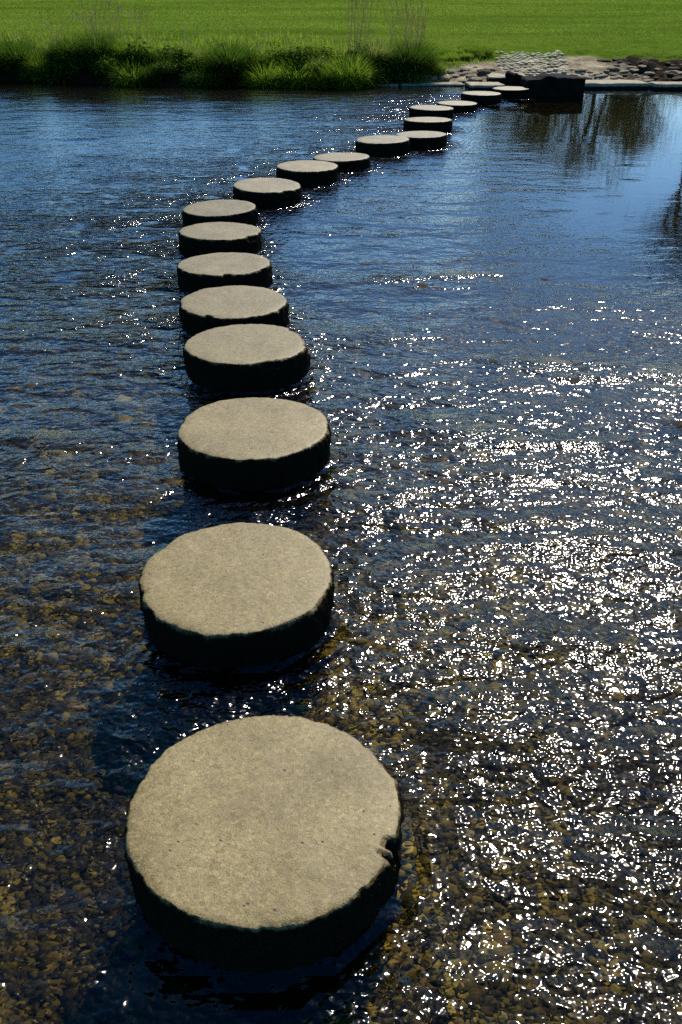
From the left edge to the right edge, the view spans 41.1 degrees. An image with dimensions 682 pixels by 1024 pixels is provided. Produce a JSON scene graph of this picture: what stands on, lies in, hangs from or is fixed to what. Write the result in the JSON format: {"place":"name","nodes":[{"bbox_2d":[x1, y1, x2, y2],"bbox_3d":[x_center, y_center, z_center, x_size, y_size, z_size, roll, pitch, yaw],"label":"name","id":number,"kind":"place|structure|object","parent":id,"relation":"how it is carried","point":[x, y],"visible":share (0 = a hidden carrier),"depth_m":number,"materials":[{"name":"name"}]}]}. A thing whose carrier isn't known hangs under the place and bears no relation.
{"place":"outdoors","nodes":[
{"label":"outdoors","id":0,"kind":"place"},
{"bbox_2d":[0,79,681,1023],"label":"river water","id":1,"kind":"structure","parent":0,"point":[486,669],"depth_m":3.30,"materials":[{"name":"liquid"}]},
{"bbox_2d":[0,0,681,85],"bbox_3d":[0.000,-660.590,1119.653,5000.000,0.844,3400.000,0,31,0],"label":"ground","id":2,"kind":"structure","parent":0,"point":[581,59],"depth_m":23.63,"materials":[{"name":"plant"}]},
{"bbox_2d":[9,346,21,352],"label":"river stone","id":3,"kind":"object","parent":2,"relation":"on","point":[15,348],"visible":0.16,"depth_m":4.84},
{"bbox_2d":[0,31,47,71],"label":"grass tussock","id":4,"kind":"object","parent":2,"relation":"on","point":[10,56],"depth_m":16.78,"materials":[{"name":"plant"}]},
{"bbox_2d":[26,72,53,81],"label":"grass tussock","id":5,"kind":"object","parent":2,"relation":"on","point":[41,79],"depth_m":16.77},
{"bbox_2d":[26,12,73,49],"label":"dry stalks","id":6,"kind":"object","parent":2,"relation":"on","point":[60,30],"visible":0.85,"depth_m":17.16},
{"bbox_2d":[40,40,69,58],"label":"grass tussock","id":7,"kind":"object","parent":2,"relation":"on","point":[47,48],"depth_m":16.87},
{"bbox_2d":[35,32,92,62],"bbox_3d":[-5.011,-8.640,16.810,1.425,0.613,1.499,17,35,26],"label":"grass tussock","id":8,"kind":"object","parent":2,"relation":"on","point":[65,44],"depth_m":16.65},
{"bbox_2d":[58,57,87,67],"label":"grass tussock","id":9,"kind":"object","parent":2,"relation":"on","point":[76,63],"depth_m":16.68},
{"bbox_2d":[58,46,92,72],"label":"leafy weed","id":10,"kind":"object","parent":2,"relation":"on","point":[74,66],"visible":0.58,"depth_m":16.56,"materials":[{"name":"green plant"}]},
{"bbox_2d":[66,26,126,62],"bbox_3d":[-4.442,-8.598,16.636,1.530,0.681,1.507,6,31,10],"label":"grass tussock","id":11,"kind":"object","parent":2,"relation":"on","point":[85,51],"depth_m":16.47,"materials":[{"name":"plant"}]},
{"bbox_2d":[76,0,121,47],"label":"dry stalks","id":12,"kind":"object","parent":2,"relation":"on","point":[100,17],"visible":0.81,"depth_m":16.56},
{"bbox_2d":[87,48,112,70],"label":"leafy weed","id":13,"kind":"object","parent":2,"relation":"on","point":[96,60],"visible":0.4,"depth_m":16.47,"materials":[{"name":"green plant"}]},
{"bbox_2d":[90,54,126,73],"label":"grass tussock","id":14,"kind":"object","parent":2,"relation":"on","point":[108,66],"depth_m":16.36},
{"bbox_2d":[94,53,131,76],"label":"leafy weed","id":15,"kind":"object","parent":2,"relation":"on","point":[103,68],"visible":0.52,"depth_m":16.31,"materials":[{"name":"green plant"}]},
{"bbox_2d":[109,38,142,59],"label":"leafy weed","id":16,"kind":"object","parent":2,"relation":"on","point":[118,51],"depth_m":16.44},
{"bbox_2d":[104,59,158,86],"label":"grass tussock","id":17,"kind":"object","parent":2,"relation":"on","point":[122,78],"depth_m":16.17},
{"bbox_2d":[121,37,149,66],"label":"leafy weed","id":18,"kind":"object","parent":2,"relation":"on","point":[132,57],"visible":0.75,"depth_m":16.32,"materials":[{"name":"green plant"}]},
{"bbox_2d":[117,4,155,44],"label":"dry stalks","id":19,"kind":"object","parent":2,"relation":"on","point":[140,22],"visible":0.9,"depth_m":16.54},
{"bbox_2d":[128,56,147,66],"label":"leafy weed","id":20,"kind":"object","parent":2,"relation":"on","point":[140,63],"depth_m":16.39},
{"bbox_2d":[129,61,167,83],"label":"grass tussock","id":21,"kind":"object","parent":2,"relation":"on","point":[151,74],"depth_m":16.13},
{"bbox_2d":[136,44,161,61],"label":"leafy weed","id":22,"kind":"object","parent":2,"relation":"on","point":[149,52],"visible":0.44,"depth_m":16.35,"materials":[{"name":"green plant"}]},
{"bbox_2d":[143,47,172,64],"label":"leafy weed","id":23,"kind":"object","parent":2,"relation":"on","point":[153,59],"depth_m":16.25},
{"bbox_2d":[150,56,184,73],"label":"grass tussock","id":24,"kind":"object","parent":2,"relation":"on","point":[165,68],"depth_m":16.09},
{"bbox_2d":[154,43,182,57],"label":"leafy weed","id":25,"kind":"object","parent":2,"relation":"on","point":[169,45],"visible":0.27,"depth_m":16.43,"materials":[{"name":"green plant"}]},
{"bbox_2d":[157,43,187,67],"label":"leafy weed","id":26,"kind":"object","parent":2,"relation":"on","point":[172,54],"visible":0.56,"depth_m":16.16,"materials":[{"name":"green plant"}]},
{"bbox_2d":[168,59,186,67],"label":"grass tussock","id":27,"kind":"object","parent":2,"relation":"on","point":[178,64],"depth_m":16.20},
{"bbox_2d":[173,45,194,57],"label":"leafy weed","id":28,"kind":"object","parent":2,"relation":"on","point":[188,51],"depth_m":16.32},
{"bbox_2d":[175,54,202,71],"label":"leafy weed","id":29,"kind":"object","parent":2,"relation":"on","point":[193,59],"visible":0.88,"depth_m":16.15,"materials":[{"name":"green plant"}]},
{"bbox_2d":[189,46,204,55],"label":"grass tussock","id":30,"kind":"object","parent":2,"relation":"on","point":[194,50],"depth_m":16.46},
{"bbox_2d":[173,63,221,87],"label":"grass tussock","id":31,"kind":"object","parent":2,"relation":"on","point":[188,77],"depth_m":16.08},
{"bbox_2d":[188,50,206,61],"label":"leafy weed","id":32,"kind":"object","parent":2,"relation":"on","point":[199,54],"depth_m":16.35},
{"bbox_2d":[186,72,218,86],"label":"leafy weed","id":33,"kind":"object","parent":2,"relation":"on","point":[195,81],"visible":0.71,"depth_m":16.03,"materials":[{"name":"green plant"}]},
{"bbox_2d":[179,66,229,86],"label":"grass tussock","id":34,"kind":"object","parent":2,"relation":"on","point":[214,81],"depth_m":16.08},
{"bbox_2d":[178,222,261,256],"bbox_3d":[-0.874,-1.871,6.647,0.599,0.372,0.603,1,30,0],"label":"stepping stone","id":35,"kind":"object","parent":2,"relation":"on","point":[208,238],"visible":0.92,"depth_m":6.42,"materials":[{"name":"stone"}]},
{"bbox_2d":[182,200,257,225],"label":"stepping stone","id":36,"kind":"object","parent":2,"relation":"on","point":[240,211],"visible":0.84,"depth_m":7.14,"materials":[{"name":"stone"}]},
{"bbox_2d":[177,252,272,292],"bbox_3d":[-0.746,-1.429,5.899,0.613,0.372,0.597,0,30,0],"label":"stepping stone","id":37,"kind":"object","parent":2,"relation":"on","point":[200,272],"visible":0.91,"depth_m":5.70,"materials":[{"name":"concrete"}]},
{"bbox_2d":[188,29,266,76],"bbox_3d":[-1.963,-8.150,16.132,1.701,0.763,1.648,-7,31,-11],"label":"grass tussock","id":38,"kind":"object","parent":2,"relation":"on","point":[224,61],"depth_m":16.00,"materials":[{"name":"plant"}]},
{"bbox_2d":[221,67,254,80],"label":"grass tussock","id":39,"kind":"object","parent":2,"relation":"on","point":[237,78],"depth_m":16.10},
{"bbox_2d":[235,48,267,67],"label":"leafy weed","id":40,"kind":"object","parent":2,"relation":"on","point":[252,56],"visible":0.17,"depth_m":16.15,"materials":[{"name":"green plant"}]},
{"bbox_2d":[241,42,263,54],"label":"grass tussock","id":41,"kind":"object","parent":2,"relation":"on","point":[257,48],"depth_m":16.75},
{"bbox_2d":[231,59,283,89],"bbox_3d":[-1.358,-7.764,16.075,1.298,0.529,1.369,-24,38,-35],"label":"grass tussock","id":42,"kind":"object","parent":2,"relation":"on","point":[257,82],"depth_m":15.91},
{"bbox_2d":[0,27,516,69],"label":"bank herbage","id":43,"kind":"object","parent":2,"relation":"on","point":[210,37],"visible":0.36,"depth_m":18.08,"materials":[{"name":"green plant"}]},
{"bbox_2d":[15,47,58,78],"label":"grass tussock","id":44,"kind":"object","parent":43,"relation":"on","point":[36,69],"depth_m":16.67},
{"bbox_2d":[30,71,64,82],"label":"leafy weed","id":45,"kind":"object","parent":43,"relation":"on","point":[51,79],"visible":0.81,"depth_m":16.64,"materials":[{"name":"green plant"}]},
{"bbox_2d":[53,53,80,82],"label":"leafy weed","id":46,"kind":"object","parent":43,"relation":"on","point":[67,74],"visible":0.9,"depth_m":16.58,"materials":[{"name":"green plant"}]},
{"bbox_2d":[388,0,429,53],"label":"dry stalks","id":47,"kind":"object","parent":43,"relation":"on","point":[415,25],"visible":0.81,"depth_m":16.23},
{"bbox_2d":[247,65,270,83],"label":"leafy weed","id":48,"kind":"object","parent":2,"relation":"on","point":[257,70],"visible":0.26,"depth_m":15.98,"materials":[{"name":"green plant"}]},
{"bbox_2d":[249,53,273,69],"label":"grass tussock","id":49,"kind":"object","parent":2,"relation":"on","point":[261,62],"depth_m":16.14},
{"bbox_2d":[233,178,301,206],"bbox_3d":[-0.652,-2.708,8.061,0.612,0.372,0.620,1,32,-1],"label":"stepping stone","id":50,"kind":"object","parent":2,"relation":"on","point":[268,192],"visible":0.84,"depth_m":7.83,"materials":[{"name":"stone"}]},
{"bbox_2d":[260,44,285,68],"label":"leafy weed","id":51,"kind":"object","parent":2,"relation":"on","point":[269,56],"visible":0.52,"depth_m":16.09,"materials":[{"name":"green plant"}]},
{"bbox_2d":[272,46,294,60],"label":"grass tussock","id":52,"kind":"object","parent":2,"relation":"on","point":[284,53],"depth_m":16.13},
{"bbox_2d":[260,55,334,88],"bbox_3d":[-0.779,-7.733,15.954,1.491,0.575,1.325,-8,32,-14],"label":"grass tussock","id":53,"kind":"object","parent":2,"relation":"on","point":[295,80],"depth_m":15.81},
{"bbox_2d":[286,44,311,59],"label":"grass tussock","id":54,"kind":"object","parent":2,"relation":"on","point":[297,51],"depth_m":16.14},
{"bbox_2d":[285,42,314,67],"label":"leafy weed","id":55,"kind":"object","parent":2,"relation":"on","point":[299,52],"visible":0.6,"depth_m":15.94,"materials":[{"name":"green plant"}]},
{"bbox_2d":[276,160,338,185],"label":"stepping stone","id":56,"kind":"object","parent":2,"relation":"on","point":[308,172],"visible":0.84,"depth_m":8.61,"materials":[{"name":"stone"}]},
{"bbox_2d":[299,57,329,74],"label":"grass tussock","id":57,"kind":"object","parent":2,"relation":"on","point":[313,67],"depth_m":15.86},
{"bbox_2d":[303,43,328,58],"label":"leafy weed","id":58,"kind":"object","parent":2,"relation":"on","point":[322,50],"visible":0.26,"depth_m":16.17,"materials":[{"name":"green plant"}]},
{"bbox_2d":[303,45,341,63],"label":"leafy weed","id":59,"kind":"object","parent":2,"relation":"on","point":[326,48],"visible":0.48,"depth_m":16.04,"materials":[{"name":"green plant"}]},
{"bbox_2d":[294,59,352,89],"bbox_3d":[-0.306,-7.707,15.963,1.359,0.540,1.408,-22,37,-33],"label":"grass tussock","id":60,"kind":"object","parent":2,"relation":"on","point":[324,84],"depth_m":15.77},
{"bbox_2d":[310,54,341,70],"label":"grass tussock","id":61,"kind":"object","parent":2,"relation":"on","point":[323,65],"depth_m":15.89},
{"bbox_2d":[313,152,369,171],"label":"stepping stone","id":62,"kind":"object","parent":2,"relation":"on","point":[345,161],"visible":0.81,"depth_m":9.25,"materials":[{"name":"stone"}]},
{"bbox_2d":[337,54,357,69],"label":"leafy weed","id":63,"kind":"object","parent":2,"relation":"on","point":[346,60],"visible":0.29,"depth_m":15.92,"materials":[{"name":"green plant"}]},
{"bbox_2d":[314,50,386,88],"bbox_3d":[0.109,-7.791,15.932,1.536,0.661,1.670,19,36,29],"label":"grass tussock","id":64,"kind":"object","parent":2,"relation":"on","point":[356,76],"depth_m":15.74,"materials":[{"name":"plant"}]},
{"bbox_2d":[336,53,369,67],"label":"grass tussock","id":65,"kind":"object","parent":2,"relation":"on","point":[351,59],"depth_m":15.97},
{"bbox_2d":[346,40,369,57],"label":"leafy weed","id":66,"kind":"object","parent":2,"relation":"on","point":[362,47],"visible":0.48,"depth_m":16.15,"materials":[{"name":"green plant"}]},
{"bbox_2d":[344,0,380,55],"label":"dry stalks","id":67,"kind":"object","parent":2,"relation":"on","point":[356,5],"visible":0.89,"depth_m":16.03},
{"bbox_2d":[353,53,380,70],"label":"grass tussock","id":68,"kind":"object","parent":2,"relation":"on","point":[367,59],"depth_m":15.99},
{"bbox_2d":[349,38,402,63],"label":"grass tussock","id":69,"kind":"object","parent":2,"relation":"on","point":[379,53],"depth_m":16.15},
{"bbox_2d":[362,72,391,87],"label":"leafy weed","id":70,"kind":"object","parent":2,"relation":"on","point":[378,84],"visible":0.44,"depth_m":15.99,"materials":[{"name":"green plant"}]},
{"bbox_2d":[369,59,391,80],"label":"leafy weed","id":71,"kind":"object","parent":2,"relation":"on","point":[381,69],"visible":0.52,"depth_m":16.06,"materials":[{"name":"green plant"}]},
{"bbox_2d":[355,135,409,155],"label":"stepping stone","id":72,"kind":"object","parent":2,"relation":"on","point":[384,145],"visible":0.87,"depth_m":10.00,"materials":[{"name":"stone"}]},
{"bbox_2d":[376,83,398,85],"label":"edging slab","id":73,"kind":"structure","parent":2,"relation":"on","point":[393,84],"depth_m":16.15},
{"bbox_2d":[381,3,412,49],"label":"dry stalks","id":74,"kind":"object","parent":2,"relation":"on","point":[394,26],"visible":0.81,"depth_m":16.49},
{"bbox_2d":[385,59,416,83],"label":"leafy weed","id":75,"kind":"object","parent":2,"relation":"on","point":[401,74],"visible":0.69,"depth_m":16.13,"materials":[{"name":"green plant"}]},
{"bbox_2d":[387,68,426,85],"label":"leafy weed","id":76,"kind":"object","parent":2,"relation":"on","point":[418,77],"visible":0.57,"depth_m":16.19,"materials":[{"name":"green plant"}]},
{"bbox_2d":[384,33,449,74],"bbox_3d":[1.296,-8.277,16.326,1.584,0.763,1.794,-1,31,-2],"label":"grass tussock","id":77,"kind":"object","parent":2,"relation":"on","point":[422,61],"depth_m":16.17,"materials":[{"name":"plant"}]},
{"bbox_2d":[396,131,446,148],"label":"stepping stone","id":78,"kind":"object","parent":2,"relation":"on","point":[426,139],"visible":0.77,"depth_m":10.37,"materials":[{"name":"stone"}]},
{"bbox_2d":[417,283,433,287],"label":"river stone","id":79,"kind":"object","parent":2,"relation":"on","point":[423,285],"visible":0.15,"depth_m":5.82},
{"bbox_2d":[403,117,451,132],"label":"stepping stone","id":80,"kind":"object","parent":2,"relation":"on","point":[440,124],"visible":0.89,"depth_m":11.37,"materials":[{"name":"stone"}]},
{"bbox_2d":[409,105,453,118],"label":"stepping stone","id":81,"kind":"object","parent":2,"relation":"on","point":[430,111],"visible":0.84,"depth_m":12.41,"materials":[{"name":"stone"}]},
{"bbox_2d":[400,82,463,86],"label":"edging slab","id":82,"kind":"structure","parent":2,"relation":"on","point":[434,84],"depth_m":16.11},
{"bbox_2d":[427,59,451,74],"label":"grass tussock","id":83,"kind":"object","parent":2,"relation":"on","point":[438,71],"depth_m":16.48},
{"bbox_2d":[435,48,447,55],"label":"grass tussock","id":84,"kind":"object","parent":2,"relation":"on","point":[441,51],"depth_m":17.97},
{"bbox_2d":[438,75,449,79],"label":"beach rock","id":85,"kind":"object","parent":2,"relation":"on","point":[445,77],"visible":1,"depth_m":16.44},
{"bbox_2d":[444,52,460,61],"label":"grass tussock","id":86,"kind":"object","parent":2,"relation":"on","point":[451,55],"depth_m":17.66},
{"bbox_2d":[446,69,459,73],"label":"beach rock","id":87,"kind":"object","parent":2,"relation":"on","point":[452,71],"visible":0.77,"depth_m":16.97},
{"bbox_2d":[437,101,476,111],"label":"stepping stone","id":88,"kind":"object","parent":2,"relation":"on","point":[463,106],"visible":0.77,"depth_m":13.13,"materials":[{"name":"stone"}]},
{"bbox_2d":[459,45,473,52],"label":"grass tussock","id":89,"kind":"object","parent":2,"relation":"on","point":[466,49],"depth_m":18.34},
{"bbox_2d":[459,52,474,58],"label":"grass tussock","id":90,"kind":"object","parent":2,"relation":"on","point":[467,56],"depth_m":17.72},
{"bbox_2d":[467,77,482,81],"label":"beach rock","id":91,"kind":"object","parent":2,"relation":"on","point":[473,79],"visible":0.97,"depth_m":16.44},
{"bbox_2d":[466,45,485,55],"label":"grass tussock","id":92,"kind":"object","parent":2,"relation":"on","point":[473,50],"depth_m":17.93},
{"bbox_2d":[474,51,485,57],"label":"grass tussock","id":93,"kind":"object","parent":2,"relation":"on","point":[479,54],"depth_m":17.85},
{"bbox_2d":[461,91,500,104],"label":"stepping stone","id":94,"kind":"object","parent":2,"relation":"on","point":[483,97],"visible":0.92,"depth_m":13.90,"materials":[{"name":"stone"}]},
{"bbox_2d":[477,68,490,75],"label":"beach rock","id":95,"kind":"object","parent":2,"relation":"on","point":[484,71],"visible":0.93,"depth_m":16.64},
{"bbox_2d":[465,82,503,89],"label":"edging slab","id":96,"kind":"structure","parent":2,"relation":"on","point":[480,85],"depth_m":15.68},
{"bbox_2d":[480,45,493,57],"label":"grass tussock","id":97,"kind":"object","parent":2,"relation":"on","point":[488,52],"depth_m":18.05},
{"bbox_2d":[487,73,525,83],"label":"edging slab","id":98,"kind":"structure","parent":2,"relation":"on","point":[496,77],"depth_m":16.32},
{"bbox_2d":[492,86,529,98],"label":"stepping stone","id":99,"kind":"object","parent":2,"relation":"on","point":[511,92],"visible":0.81,"depth_m":14.50,"materials":[{"name":"stone"}]},
{"bbox_2d":[504,72,524,86],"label":"stone block","id":100,"kind":"structure","parent":2,"relation":"on","point":[511,79],"depth_m":15.18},
{"bbox_2d":[495,50,576,74],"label":"cobbled path","id":101,"kind":"structure","parent":2,"relation":"on","point":[529,60],"depth_m":17.60,"materials":[{"name":"stone"}]},
{"bbox_2d":[519,73,585,96],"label":"stone block","id":102,"kind":"structure","parent":2,"relation":"on","point":[553,85],"depth_m":14.71,"materials":[{"name":"stone"}]},
{"bbox_2d":[569,377,589,383],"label":"river stone","id":103,"kind":"object","parent":2,"relation":"on","point":[575,380],"visible":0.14,"depth_m":4.46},
{"bbox_2d":[575,68,587,71],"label":"beach rock","id":104,"kind":"object","parent":2,"relation":"on","point":[580,70],"visible":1,"depth_m":16.94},
{"bbox_2d":[596,59,611,62],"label":"mud rock","id":105,"kind":"object","parent":2,"relation":"on","point":[604,60],"visible":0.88,"depth_m":17.46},
{"bbox_2d":[585,79,649,88],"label":"edging slab","id":106,"kind":"structure","parent":2,"relation":"on","point":[616,84],"depth_m":15.77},
{"bbox_2d":[648,81,681,89],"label":"edging slab","id":107,"kind":"structure","parent":2,"relation":"on","point":[674,85],"depth_m":15.66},
{"bbox_2d":[665,420,681,427],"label":"river stone","id":108,"kind":"object","parent":2,"relation":"on","point":[678,424],"visible":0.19,"depth_m":4.03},
{"bbox_2d":[672,76,681,80],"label":"rock","id":109,"kind":"object","parent":2,"relation":"on","point":[677,78],"visible":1,"depth_m":16.35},
{"bbox_2d":[0,0,681,58],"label":"meadow grass","id":110,"kind":"structure","parent":0,"point":[277,23],"depth_m":26.70,"materials":[{"name":"plant"}]},
{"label":"river gravel","id":111,"kind":"object","parent":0,"visible":0},
{"bbox_2d":[179,285,289,335],"bbox_3d":[-0.606,-1.035,5.233,0.628,0.372,0.620,1,31,0],"label":"stepping stone","id":112,"kind":"object","parent":111,"relation":"on","point":[202,310],"visible":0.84,"depth_m":5.05,"materials":[{"name":"concrete"}]},
{"bbox_2d":[138,522,334,669],"bbox_3d":[-0.327,0.344,2.902,0.618,0.372,0.621,0,32,0],"label":"stepping stone","id":113,"kind":"object","parent":111,"relation":"on","point":[232,595],"visible":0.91,"depth_m":2.71,"materials":[{"name":"concrete"}]},
{"bbox_2d":[183,324,310,391],"bbox_3d":[-0.471,-0.688,4.638,0.639,0.372,0.631,0,30,0],"label":"stepping stone","id":114,"kind":"object","parent":111,"relation":"on","point":[248,357],"visible":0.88,"depth_m":4.41,"materials":[{"name":"concrete"}]},
{"bbox_2d":[177,397,331,489],"bbox_3d":[-0.354,-0.192,3.808,0.630,0.372,0.626,0,31,0],"label":"stepping stone","id":115,"kind":"object","parent":111,"relation":"on","point":[253,443],"visible":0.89,"depth_m":3.61,"materials":[{"name":"concrete"}]},
{"bbox_2d":[124,715,404,973],"bbox_3d":[-0.170,0.813,2.111,0.627,0.372,0.618,0,30,0],"label":"stepping stone","id":116,"kind":"object","parent":111,"relation":"on","point":[259,844],"visible":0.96,"depth_m":1.94,"materials":[{"name":"concrete"}]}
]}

